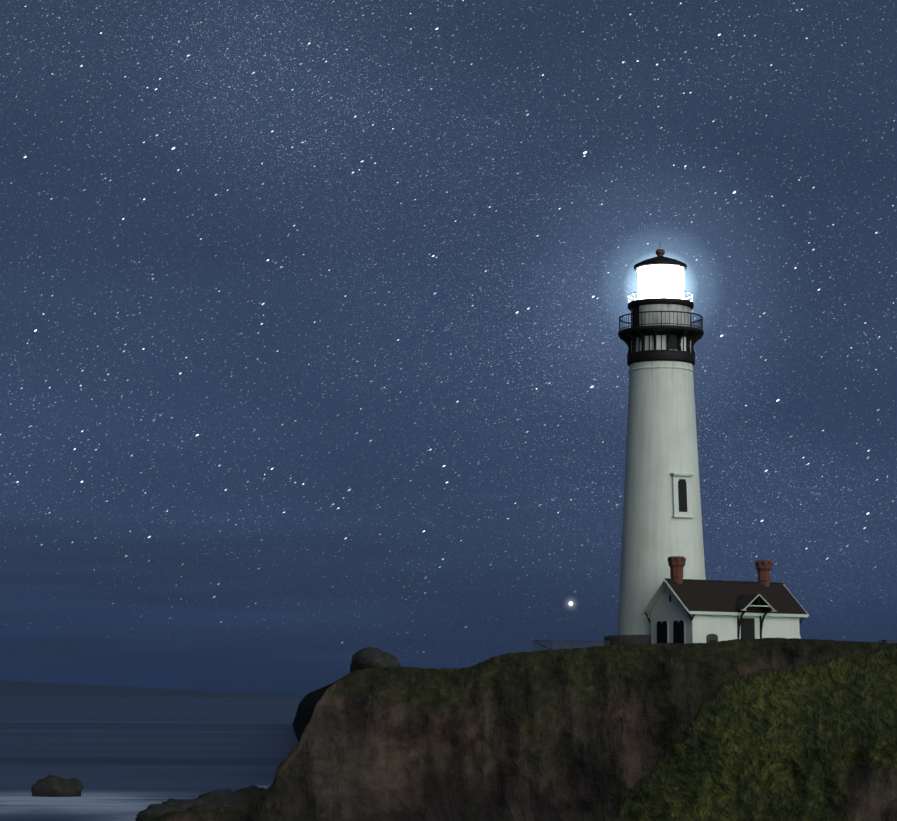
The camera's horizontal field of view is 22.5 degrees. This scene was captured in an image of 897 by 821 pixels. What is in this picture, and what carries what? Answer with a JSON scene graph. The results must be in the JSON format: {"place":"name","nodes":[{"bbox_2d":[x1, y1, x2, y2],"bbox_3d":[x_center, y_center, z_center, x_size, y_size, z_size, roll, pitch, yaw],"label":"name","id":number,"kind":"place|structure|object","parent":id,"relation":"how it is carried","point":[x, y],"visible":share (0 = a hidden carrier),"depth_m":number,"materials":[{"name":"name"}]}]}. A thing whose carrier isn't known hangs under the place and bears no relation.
{"place":"outdoors","nodes":[
{"label":"outdoors","id":0,"kind":"place"},
{"bbox_2d":[0,696,303,820],"bbox_3d":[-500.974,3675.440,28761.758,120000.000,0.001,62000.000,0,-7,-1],"label":"sea","id":1,"kind":"structure","parent":0,"point":[125,758],"depth_m":345.51,"materials":[{"name":"liquid"}]},
{"bbox_2d":[31,775,83,796],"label":"sea rock","id":2,"kind":"object","parent":1,"relation":"in","point":[52,786],"visible":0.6,"depth_m":180.11,"materials":[{"name":"grey stone"}]},
{"bbox_2d":[162,798,209,807],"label":"shore rock","id":3,"kind":"object","parent":1,"relation":"in","point":[185,803],"visible":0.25,"depth_m":149.22,"materials":[{"name":"grey stone"}]},
{"bbox_2d":[198,789,253,806],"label":"shore rock","id":4,"kind":"object","parent":1,"relation":"on","point":[226,798],"visible":0.31,"depth_m":155.67,"materials":[{"name":"grey stone"}]},
{"bbox_2d":[236,785,265,796],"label":"shore rock","id":5,"kind":"object","parent":1,"relation":"in","point":[254,791],"visible":0.29,"depth_m":170.09,"materials":[{"name":"grey stone"}]},
{"bbox_2d":[0,0,896,696],"label":"sky","id":6,"kind":"structure","parent":0,"point":[313,356],"materials":[{"name":"blue"}]},
{"bbox_2d":[147,638,896,820],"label":"headland terrain","id":7,"kind":"structure","parent":0,"point":[776,729],"depth_m":157.56,"materials":[{"name":"brown stone"}]},
{"bbox_2d":[135,804,186,820],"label":"shore rock","id":8,"kind":"object","parent":7,"relation":"on","point":[150,811],"visible":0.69,"depth_m":142.18,"materials":[{"name":"grey stone"}]},
{"bbox_2d":[350,647,401,671],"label":"boulder","id":9,"kind":"object","parent":7,"relation":"on","point":[367,657],"visible":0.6,"depth_m":186.58,"materials":[{"name":"grey stone"}]},
{"bbox_2d":[533,640,608,650],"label":"fence","id":10,"kind":"object","parent":7,"relation":"on","point":[550,648],"visible":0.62,"depth_m":188.34,"materials":[{"name":"grey"}]},
{"bbox_2d":[604,246,705,645],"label":"lighthouse","id":11,"kind":"object","parent":7,"relation":"on","point":[662,513],"visible":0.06,"depth_m":199.54,"materials":[{"name":"white paint"}]},
{"bbox_2d":[706,634,717,642],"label":"memorial stone","id":12,"kind":"object","parent":7,"relation":"on","point":[710,638],"visible":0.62,"depth_m":187.07,"materials":[{"name":"stone"}]},
{"bbox_2d":[641,556,808,643],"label":"house","id":13,"kind":"structure","parent":7,"relation":"on","point":[678,608],"depth_m":192.75,"materials":[{"name":"white paint"}]}
]}

